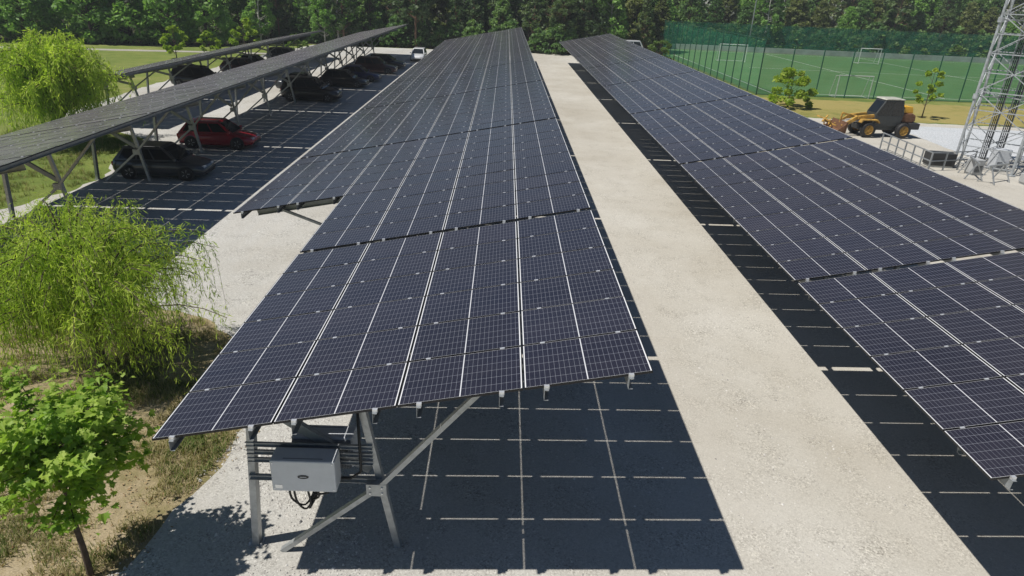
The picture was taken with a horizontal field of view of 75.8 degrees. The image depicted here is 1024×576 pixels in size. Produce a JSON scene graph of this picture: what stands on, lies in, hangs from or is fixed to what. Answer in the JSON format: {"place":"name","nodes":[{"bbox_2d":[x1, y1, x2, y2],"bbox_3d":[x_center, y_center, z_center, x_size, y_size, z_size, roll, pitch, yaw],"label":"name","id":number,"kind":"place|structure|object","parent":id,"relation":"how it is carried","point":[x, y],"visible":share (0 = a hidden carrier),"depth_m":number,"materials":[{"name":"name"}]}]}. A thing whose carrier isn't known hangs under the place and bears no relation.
{"place":"outdoors","nodes":[
{"label":"outdoors","id":0,"kind":"place"},
{"bbox_2d":[0,312,242,575],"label":"dry grass","id":1,"kind":"structure","parent":0,"point":[112,554],"depth_m":13.00,"materials":[{"name":"plant"}]},
{"bbox_2d":[0,0,1019,53],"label":"forest floor","id":2,"kind":"structure","parent":0,"point":[136,43],"depth_m":92.99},
{"bbox_2d":[0,0,54,40],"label":"pale tree","id":3,"kind":"object","parent":2,"relation":"on","point":[18,16],"visible":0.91,"depth_m":82.36,"materials":[{"name":"green plant"}]},
{"bbox_2d":[44,0,130,43],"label":"pale tree","id":4,"kind":"object","parent":2,"relation":"on","point":[69,8],"visible":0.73,"depth_m":84.37,"materials":[{"name":"green plant"}]},
{"bbox_2d":[95,0,162,43],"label":"pale tree","id":5,"kind":"object","parent":2,"relation":"on","point":[127,21],"visible":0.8,"depth_m":85.61,"materials":[{"name":"green plant"}]},
{"bbox_2d":[132,0,201,44],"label":"pale tree","id":6,"kind":"object","parent":2,"relation":"on","point":[166,21],"visible":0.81,"depth_m":86.63,"materials":[{"name":"green plant"}]},
{"bbox_2d":[176,0,235,45],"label":"pale tree","id":7,"kind":"object","parent":2,"relation":"on","point":[223,23],"visible":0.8,"depth_m":89.11,"materials":[{"name":"green plant"}]},
{"bbox_2d":[223,0,254,41],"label":"broadleaf tree","id":8,"kind":"object","parent":2,"relation":"on","point":[236,8],"visible":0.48,"depth_m":94.90,"materials":[{"name":"green plant"}]},
{"bbox_2d":[220,0,274,41],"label":"broadleaf tree","id":9,"kind":"object","parent":2,"relation":"on","point":[256,11],"visible":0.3,"depth_m":95.31,"materials":[{"name":"green plant"}]},
{"bbox_2d":[239,0,276,40],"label":"birch tree","id":10,"kind":"object","parent":2,"relation":"on","point":[264,28],"visible":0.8,"depth_m":93.13,"materials":[{"name":"green plant"}]},
{"bbox_2d":[262,0,291,34],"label":"pine tree","id":11,"kind":"object","parent":2,"relation":"on","point":[280,13],"visible":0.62,"depth_m":98.45,"materials":[{"name":"green plant"}]},
{"bbox_2d":[283,13,310,42],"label":"forest shrub","id":12,"kind":"object","parent":2,"relation":"on","point":[296,22],"visible":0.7,"depth_m":99.19,"materials":[{"name":"green plant"}]},
{"bbox_2d":[297,0,329,41],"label":"broadleaf tree","id":13,"kind":"object","parent":2,"relation":"on","point":[303,9],"visible":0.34,"depth_m":99.27,"materials":[{"name":"green plant"}]},
{"bbox_2d":[308,0,336,41],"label":"birch tree","id":14,"kind":"object","parent":2,"relation":"on","point":[314,24],"visible":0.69,"depth_m":96.93,"materials":[{"name":"green plant"}]},
{"bbox_2d":[311,0,361,37],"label":"birch tree","id":15,"kind":"object","parent":2,"relation":"on","point":[326,11],"visible":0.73,"depth_m":96.94,"materials":[{"name":"green plant"}]},
{"bbox_2d":[324,0,358,36],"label":"pine tree","id":16,"kind":"object","parent":2,"relation":"on","point":[334,7],"visible":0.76,"depth_m":96.98,"materials":[{"name":"green plant"}]},
{"bbox_2d":[356,0,386,42],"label":"broadleaf tree","id":17,"kind":"object","parent":2,"relation":"on","point":[376,6],"visible":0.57,"depth_m":101.51,"materials":[{"name":"green plant"}]},
{"bbox_2d":[381,15,410,46],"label":"forest shrub","id":18,"kind":"object","parent":2,"relation":"on","point":[404,41],"visible":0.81,"depth_m":99.53,"materials":[{"name":"green plant"}]},
{"bbox_2d":[396,0,435,47],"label":"pine tree","id":19,"kind":"object","parent":2,"relation":"on","point":[418,13],"visible":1,"depth_m":98.64,"materials":[{"name":"green plant"}]},
{"bbox_2d":[411,23,432,47],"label":"forest shrub","id":20,"kind":"object","parent":2,"relation":"on","point":[421,28],"visible":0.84,"depth_m":100.80,"materials":[{"name":"green plant"}]},
{"bbox_2d":[421,0,451,38],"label":"tree","id":21,"kind":"object","parent":2,"relation":"on","point":[439,4],"visible":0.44,"depth_m":105.00,"materials":[{"name":"green plant"}]},
{"bbox_2d":[445,0,466,37],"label":"pine tree","id":22,"kind":"object","parent":2,"relation":"on","point":[456,3],"visible":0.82,"depth_m":100.01,"materials":[{"name":"green plant"}]},
{"bbox_2d":[459,19,484,37],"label":"forest shrub","id":23,"kind":"object","parent":2,"relation":"on","point":[472,29],"visible":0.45,"depth_m":99.54,"materials":[{"name":"green plant"}]},
{"bbox_2d":[463,0,485,28],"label":"pine tree","id":24,"kind":"object","parent":2,"relation":"on","point":[475,6],"visible":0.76,"depth_m":100.38,"materials":[{"name":"green plant"}]},
{"bbox_2d":[483,0,516,28],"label":"pine tree","id":25,"kind":"object","parent":2,"relation":"on","point":[488,17],"visible":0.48,"depth_m":105.89,"materials":[{"name":"green plant"}]},
{"bbox_2d":[489,0,513,46],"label":"broadleaf tree","id":26,"kind":"object","parent":2,"relation":"on","point":[503,9],"visible":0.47,"depth_m":99.85,"materials":[{"name":"green plant"}]},
{"bbox_2d":[522,0,546,39],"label":"pine tree","id":27,"kind":"object","parent":2,"relation":"on","point":[533,25],"visible":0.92,"depth_m":101.65,"materials":[{"name":"green plant"}]},
{"bbox_2d":[527,27,549,52],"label":"forest shrub","id":28,"kind":"object","parent":2,"relation":"on","point":[539,33],"visible":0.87,"depth_m":100.61,"materials":[{"name":"green plant"}]},
{"bbox_2d":[541,23,566,53],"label":"forest shrub","id":29,"kind":"object","parent":2,"relation":"on","point":[558,35],"visible":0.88,"depth_m":99.57,"materials":[{"name":"green plant"}]},
{"bbox_2d":[676,22,700,44],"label":"forest shrub","id":30,"kind":"object","parent":2,"relation":"on","point":[694,37],"visible":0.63,"depth_m":124.83,"materials":[{"name":"green plant"}]},
{"bbox_2d":[671,0,708,43],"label":"broadleaf tree","id":31,"kind":"object","parent":2,"relation":"on","point":[697,6],"visible":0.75,"depth_m":125.53,"materials":[{"name":"green plant"}]},
{"bbox_2d":[699,0,726,44],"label":"broadleaf tree","id":32,"kind":"object","parent":2,"relation":"on","point":[715,8],"visible":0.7,"depth_m":125.48,"materials":[{"name":"green plant"}]},
{"bbox_2d":[706,0,738,40],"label":"olive tree","id":33,"kind":"object","parent":2,"relation":"on","point":[730,4],"visible":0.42,"depth_m":131.18,"materials":[{"name":"green plant"}]},
{"bbox_2d":[717,21,742,46],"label":"forest shrub","id":34,"kind":"object","parent":2,"relation":"on","point":[732,28],"visible":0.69,"depth_m":125.07,"materials":[{"name":"green plant"}]},
{"bbox_2d":[731,1,756,46],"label":"broadleaf tree","id":35,"kind":"object","parent":2,"relation":"on","point":[747,10],"visible":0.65,"depth_m":126.16,"materials":[{"name":"green plant"}]},
{"bbox_2d":[739,20,768,47],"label":"forest shrub","id":36,"kind":"object","parent":2,"relation":"on","point":[752,40],"visible":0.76,"depth_m":124.60,"materials":[{"name":"green plant"}]},
{"bbox_2d":[752,0,784,42],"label":"birch tree","id":37,"kind":"object","parent":2,"relation":"on","point":[766,22],"visible":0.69,"depth_m":123.97,"materials":[{"name":"green plant"}]},
{"bbox_2d":[761,23,787,48],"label":"forest shrub","id":38,"kind":"object","parent":2,"relation":"on","point":[776,35],"visible":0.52,"depth_m":124.99,"materials":[{"name":"green plant"}]},
{"bbox_2d":[779,24,806,49],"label":"forest shrub","id":39,"kind":"object","parent":2,"relation":"on","point":[797,37],"visible":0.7,"depth_m":125.24,"materials":[{"name":"green plant"}]},
{"bbox_2d":[784,0,809,47],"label":"olive tree","id":40,"kind":"object","parent":2,"relation":"on","point":[796,7],"visible":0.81,"depth_m":126.05,"materials":[{"name":"green plant"}]},
{"bbox_2d":[803,0,830,48],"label":"olive tree","id":41,"kind":"object","parent":2,"relation":"on","point":[820,18],"visible":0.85,"depth_m":127.10,"materials":[{"name":"green plant"}]},
{"bbox_2d":[806,30,828,50],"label":"forest shrub","id":42,"kind":"object","parent":2,"relation":"on","point":[817,37],"visible":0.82,"depth_m":126.04,"materials":[{"name":"green plant"}]},
{"bbox_2d":[819,27,845,50],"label":"forest shrub","id":43,"kind":"object","parent":2,"relation":"on","point":[836,33],"visible":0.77,"depth_m":125.73,"materials":[{"name":"green plant"}]},
{"bbox_2d":[827,6,859,51],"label":"pale tree","id":44,"kind":"object","parent":2,"relation":"on","point":[851,15],"visible":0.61,"depth_m":126.03,"materials":[{"name":"green plant"}]},
{"bbox_2d":[837,29,864,51],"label":"forest shrub","id":45,"kind":"object","parent":2,"relation":"on","point":[858,42],"visible":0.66,"depth_m":125.95,"materials":[{"name":"green plant"}]},
{"bbox_2d":[844,0,876,51],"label":"broadleaf tree","id":46,"kind":"object","parent":2,"relation":"on","point":[864,8],"visible":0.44,"depth_m":126.40,"materials":[{"name":"green plant"}]},
{"bbox_2d":[862,0,888,41],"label":"olive tree","id":47,"kind":"object","parent":2,"relation":"on","point":[880,7],"visible":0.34,"depth_m":131.08,"materials":[{"name":"green plant"}]},
{"bbox_2d":[860,22,891,52],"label":"forest shrub","id":48,"kind":"object","parent":2,"relation":"on","point":[879,32],"visible":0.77,"depth_m":125.97,"materials":[{"name":"green plant"}]},
{"bbox_2d":[877,24,912,53],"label":"forest shrub","id":49,"kind":"object","parent":2,"relation":"on","point":[905,44],"visible":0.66,"depth_m":126.21,"materials":[{"name":"green plant"}]},
{"bbox_2d":[879,0,916,42],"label":"pine tree","id":50,"kind":"object","parent":2,"relation":"on","point":[899,18],"visible":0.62,"depth_m":125.63,"materials":[{"name":"green plant"}]},
{"bbox_2d":[898,11,927,52],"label":"broadleaf tree","id":51,"kind":"object","parent":2,"relation":"on","point":[920,17],"visible":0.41,"depth_m":128.46,"materials":[{"name":"green plant"}]},
{"bbox_2d":[908,29,930,54],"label":"forest shrub","id":52,"kind":"object","parent":2,"relation":"on","point":[923,35],"visible":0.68,"depth_m":126.58,"materials":[{"name":"green plant"}]},
{"bbox_2d":[898,0,945,49],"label":"pale tree","id":53,"kind":"object","parent":2,"relation":"on","point":[920,5],"visible":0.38,"depth_m":131.49,"materials":[{"name":"green plant"}]},
{"bbox_2d":[927,0,958,41],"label":"pine tree","id":54,"kind":"object","parent":2,"relation":"on","point":[946,13],"visible":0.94,"depth_m":126.81,"materials":[{"name":"green plant"}]},
{"bbox_2d":[932,26,971,56],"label":"forest shrub","id":55,"kind":"object","parent":2,"relation":"on","point":[961,40],"visible":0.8,"depth_m":126.55,"materials":[{"name":"green plant"}]},
{"bbox_2d":[945,1,981,54],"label":"olive tree","id":56,"kind":"object","parent":2,"relation":"on","point":[972,14],"visible":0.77,"depth_m":126.59,"materials":[{"name":"green plant"}]},
{"bbox_2d":[966,29,991,57],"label":"forest shrub","id":57,"kind":"object","parent":2,"relation":"on","point":[982,36],"visible":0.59,"depth_m":126.81,"materials":[{"name":"green plant"}]},
{"bbox_2d":[970,7,999,51],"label":"olive tree","id":58,"kind":"object","parent":2,"relation":"on","point":[991,16],"visible":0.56,"depth_m":128.68,"materials":[{"name":"green plant"}]},
{"bbox_2d":[994,21,1020,51],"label":"pale tree","id":59,"kind":"object","parent":2,"relation":"on","point":[1011,27],"visible":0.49,"depth_m":130.02,"materials":[{"name":"green plant"}]},
{"bbox_2d":[0,10,1023,208],"bbox_3d":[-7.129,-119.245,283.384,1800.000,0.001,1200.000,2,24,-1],"label":"ground","id":60,"kind":"structure","parent":0,"point":[125,59],"depth_m":57.12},
{"bbox_2d":[0,123,132,206],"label":"meadow grass","id":61,"kind":"structure","parent":60,"relation":"on","point":[113,140],"depth_m":31.79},
{"bbox_2d":[0,23,144,133],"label":"willow tree","id":62,"kind":"object","parent":60,"relation":"on","point":[57,77],"visible":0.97,"depth_m":33.42,"materials":[{"name":"green plant"}]},
{"bbox_2d":[158,25,188,57],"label":"young tree","id":63,"kind":"object","parent":60,"relation":"on","point":[172,29],"visible":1,"depth_m":73.40,"materials":[{"name":"green plant"}]},
{"bbox_2d":[228,17,260,52],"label":"young tree","id":64,"kind":"object","parent":60,"relation":"on","point":[247,23],"visible":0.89,"depth_m":79.53,"materials":[{"name":"green plant"}]},
{"bbox_2d":[0,45,1023,575],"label":"gravel yard","id":65,"kind":"structure","parent":60,"relation":"on","point":[654,207],"depth_m":14.44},
{"bbox_2d":[0,270,240,575],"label":"planting strip","id":66,"kind":"object","parent":65,"relation":"on","point":[200,359],"visible":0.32,"depth_m":12.56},
{"bbox_2d":[0,361,161,575],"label":"maple sapling","id":67,"kind":"object","parent":66,"relation":"on","point":[61,441],"visible":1,"depth_m":9.16,"materials":[{"name":"green plant"}]},
{"bbox_2d":[0,184,234,400],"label":"willow tree","id":68,"kind":"object","parent":66,"relation":"on","point":[82,284],"visible":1,"depth_m":13.98,"materials":[{"name":"green plant"}]},
{"bbox_2d":[2,320,259,575],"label":"fallen leaves","id":69,"kind":"object","parent":66,"relation":"on","point":[129,479],"visible":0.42,"depth_m":11.99,"materials":[{"name":"brown plant"}]},
{"bbox_2d":[111,140,215,180],"bbox_3d":[-16.395,-6.046,31.060,4.174,1.543,2.064,1,24,-3],"label":"parked car","id":70,"kind":"object","parent":65,"relation":"on","point":[166,158],"visible":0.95,"depth_m":30.35,"materials":[{"name":"grey paint"}]},
{"bbox_2d":[21,29,324,113],"bbox_3d":[-26.393,-20.849,60.488,6.742,3.374,46.725,2,24,-1],"label":"solar carport","id":71,"kind":"object","parent":65,"relation":"on","point":[156,67],"visible":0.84,"depth_m":51.57,"materials":[{"name":"metal"}]},
{"bbox_2d":[170,64,216,84],"bbox_3d":[-26.672,-18.082,56.270,4.524,1.768,2.133,2,24,-1],"label":"parked car","id":72,"kind":"object","parent":65,"relation":"on","point":[190,73],"visible":0.3,"depth_m":55.39,"materials":[{"name":"black paint"}]},
{"bbox_2d":[0,24,406,219],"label":"solar carport","id":73,"kind":"object","parent":65,"relation":"on","point":[19,149],"visible":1,"depth_m":29.56,"materials":[{"name":"metal"}]},
{"bbox_2d":[176,117,260,149],"bbox_3d":[-16.440,-8.719,36.985,4.124,1.513,2.045,2,24,-2],"label":"parked car","id":74,"kind":"object","parent":65,"relation":"on","point":[218,131],"visible":0.94,"depth_m":36.27,"materials":[{"name":"red paint"}]},
{"bbox_2d":[219,57,253,71],"bbox_3d":[-26.442,-21.900,64.972,4.324,1.543,2.084,2,24,-1],"label":"parked car","id":75,"kind":"object","parent":65,"relation":"on","point":[238,62],"visible":0.33,"depth_m":64.12,"materials":[{"name":"black paint"}]},
{"bbox_2d":[107,362,408,575],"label":"loose stones","id":76,"kind":"object","parent":65,"relation":"on","point":[273,531],"visible":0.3,"depth_m":11.55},
{"bbox_2d":[280,75,341,102],"bbox_3d":[-15.950,-15.862,52.416,4.524,1.828,2.162,2,24,-1],"label":"parked car","id":77,"kind":"object","parent":65,"relation":"on","point":[310,87],"visible":0.91,"depth_m":51.64,"materials":[{"name":"black paint"}]},
{"bbox_2d":[319,68,368,87],"bbox_3d":[-15.315,-19.207,60.238,4.224,1.503,2.064,3,24,0],"label":"parked car","id":78,"kind":"object","parent":65,"relation":"on","point":[331,76],"visible":0.91,"depth_m":59.47,"materials":[{"name":"black paint"}]},
{"bbox_2d":[343,64,381,81],"bbox_3d":[-15.046,-20.978,64.158,4.424,1.513,2.084,2,24,-2],"label":"parked car","id":79,"kind":"object","parent":65,"relation":"on","point":[359,70],"visible":0.53,"depth_m":63.42,"materials":[{"name":"blue paint"}]},
{"bbox_2d":[355,56,397,74],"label":"parked car","id":80,"kind":"object","parent":65,"relation":"on","point":[375,64],"visible":0.63,"depth_m":69.34,"materials":[{"name":"black paint"}]},
{"bbox_2d":[152,27,652,551],"bbox_3d":[-3.591,-14.990,48.743,10.117,4.355,86.581,2,24,-1],"label":"solar carport","id":81,"kind":"object","parent":65,"relation":"on","point":[332,331],"visible":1,"depth_m":12.54,"materials":[{"name":"glass"}]},
{"bbox_2d":[269,445,340,491],"bbox_3d":[-3.184,2.808,10.228,0.980,0.633,0.458,2,24,-1],"label":"inverter","id":82,"kind":"object","parent":81,"relation":"attached to","point":[306,468],"visible":1,"depth_m":10.03,"materials":[{"name":"plastic"}]},
{"bbox_2d":[291,425,357,468],"bbox_3d":[-3.060,2.628,10.760,0.980,0.633,0.458,2,24,-1],"label":"inverter","id":83,"kind":"object","parent":81,"relation":"attached to","point":[343,434],"visible":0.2,"depth_m":10.63,"materials":[{"name":"plastic"}]},
{"bbox_2d":[111,246,990,575],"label":"loose stones","id":84,"kind":"object","parent":65,"relation":"on","point":[623,454],"visible":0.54,"depth_m":13.49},
{"bbox_2d":[559,33,1023,489],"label":"solar carport","id":85,"kind":"object","parent":65,"relation":"on","point":[941,345],"visible":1,"depth_m":17.46,"materials":[{"name":"photovoltaic glass panels"},{"name":"galvanised steel"}]},
{"bbox_2d":[825,96,919,138],"bbox_3d":[26.467,-12.652,48.510,6.820,2.754,2.059,1,24,-5],"label":"wheel loader","id":86,"kind":"object","parent":65,"relation":"on","point":[890,115],"visible":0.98,"depth_m":48.08,"materials":[{"name":"paint"}]},
{"bbox_2d":[878,102,903,115],"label":"side window","id":87,"kind":"structure","parent":86,"relation":"in","point":[898,106],"depth_m":47.75,"materials":[{"name":"black glass"}]},
{"bbox_2d":[879,132,977,170],"bbox_3d":[26.337,-8.619,41.558,3.370,1.140,5.970,2,24,-1],"label":"guard railing","id":88,"kind":"object","parent":65,"relation":"on","point":[924,149],"visible":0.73,"depth_m":39.71,"materials":[{"name":"metal"}]},
{"bbox_2d":[922,150,957,167],"bbox_3d":[26.191,-7.890,40.289,1.500,0.850,0.912,4,24,3],"label":"equipment cabinet","id":89,"kind":"object","parent":65,"relation":"on","point":[942,156],"visible":0.75,"depth_m":39.94,"materials":[{"name":"metal"}]},
{"bbox_2d":[954,0,1023,176],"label":"lattice tower","id":90,"kind":"structure","parent":65,"relation":"on","point":[1000,34],"depth_m":38.90,"materials":[{"name":"metal"}]},
{"bbox_2d":[986,148,1012,171],"bbox_3d":[29.501,-7.769,39.820,0.800,1.300,0.712,4,24,2],"label":"equipment cabinet","id":91,"kind":"object","parent":65,"relation":"on","point":[1004,157],"visible":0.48,"depth_m":39.54,"materials":[{"name":"white metal"}]},
{"bbox_2d":[549,0,579,30],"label":"pine tree","id":92,"kind":"object","parent":60,"relation":"on","point":[571,6],"visible":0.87,"depth_m":98.94,"materials":[{"name":"green plant"}]},
{"bbox_2d":[568,0,606,37],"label":"pine tree","id":93,"kind":"object","parent":60,"relation":"on","point":[597,30],"visible":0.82,"depth_m":99.28,"materials":[{"name":"green plant"}]},
{"bbox_2d":[577,0,599,37],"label":"pine tree","id":94,"kind":"object","parent":60,"relation":"on","point":[581,30],"visible":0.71,"depth_m":100.09,"materials":[{"name":"green plant"}]},
{"bbox_2d":[598,0,628,39],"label":"birch tree","id":95,"kind":"object","parent":60,"relation":"on","point":[619,32],"visible":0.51,"depth_m":100.48,"materials":[{"name":"green plant"}]},
{"bbox_2d":[600,0,628,38],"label":"broadleaf tree","id":96,"kind":"object","parent":60,"relation":"on","point":[616,11],"visible":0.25,"depth_m":102.18,"materials":[{"name":"green plant"}]},
{"bbox_2d":[623,0,656,46],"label":"tree","id":97,"kind":"object","parent":60,"relation":"on","point":[631,6],"visible":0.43,"depth_m":106.67,"materials":[{"name":"green plant"}]},
{"bbox_2d":[633,0,655,47],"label":"pine tree","id":98,"kind":"object","parent":60,"relation":"on","point":[647,9],"visible":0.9,"depth_m":103.67,"materials":[{"name":"green plant"}]},
{"bbox_2d":[647,0,671,51],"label":"tree","id":99,"kind":"object","parent":60,"relation":"on","point":[661,13],"visible":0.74,"depth_m":108.71,"materials":[{"name":"green plant"}]},
{"bbox_2d":[661,20,766,94],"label":"sports fence","id":100,"kind":"object","parent":60,"relation":"on","point":[713,52],"visible":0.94,"depth_m":80.66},
{"bbox_2d":[657,48,1023,103],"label":"football pitch","id":101,"kind":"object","parent":60,"relation":"on","point":[894,75],"visible":0.67,"depth_m":92.90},
{"bbox_2d":[664,43,1023,64],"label":"pitch wall","id":102,"kind":"structure","parent":101,"relation":"on","point":[863,54],"depth_m":123.30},
{"bbox_2d":[663,20,1018,58],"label":"sports fence","id":103,"kind":"object","parent":60,"relation":"on","point":[850,36],"visible":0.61,"depth_m":124.61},
{"bbox_2d":[746,91,1023,126],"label":"dry verge","id":104,"kind":"structure","parent":60,"relation":"on","point":[949,114],"depth_m":61.01,"materials":[{"name":"beige plant"}]},
{"bbox_2d":[766,67,818,107],"bbox_3d":[25.411,-18.209,59.849,4.133,3.626,3.998,-9,27,-25],"label":"roadside shrub","id":105,"kind":"object","parent":104,"relation":"on","point":[786,75],"visible":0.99,"depth_m":59.23,"materials":[{"name":"green plant"}]},
{"bbox_2d":[912,67,945,117],"bbox_3d":[36.315,-16.841,57.026,2.293,4.402,2.245,-1,25,-8],"label":"sapling","id":106,"kind":"object","parent":104,"relation":"on","point":[930,91],"visible":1,"depth_m":56.83,"materials":[{"name":"green plant"}]},
{"bbox_2d":[756,44,1023,103],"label":"sports fence","id":107,"kind":"object","parent":60,"relation":"on","point":[908,73],"visible":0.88,"depth_m":67.45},
{"bbox_2d":[910,126,1023,160],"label":"concrete apron","id":108,"kind":"object","parent":60,"relation":"on","point":[948,138],"visible":0.49,"depth_m":49.78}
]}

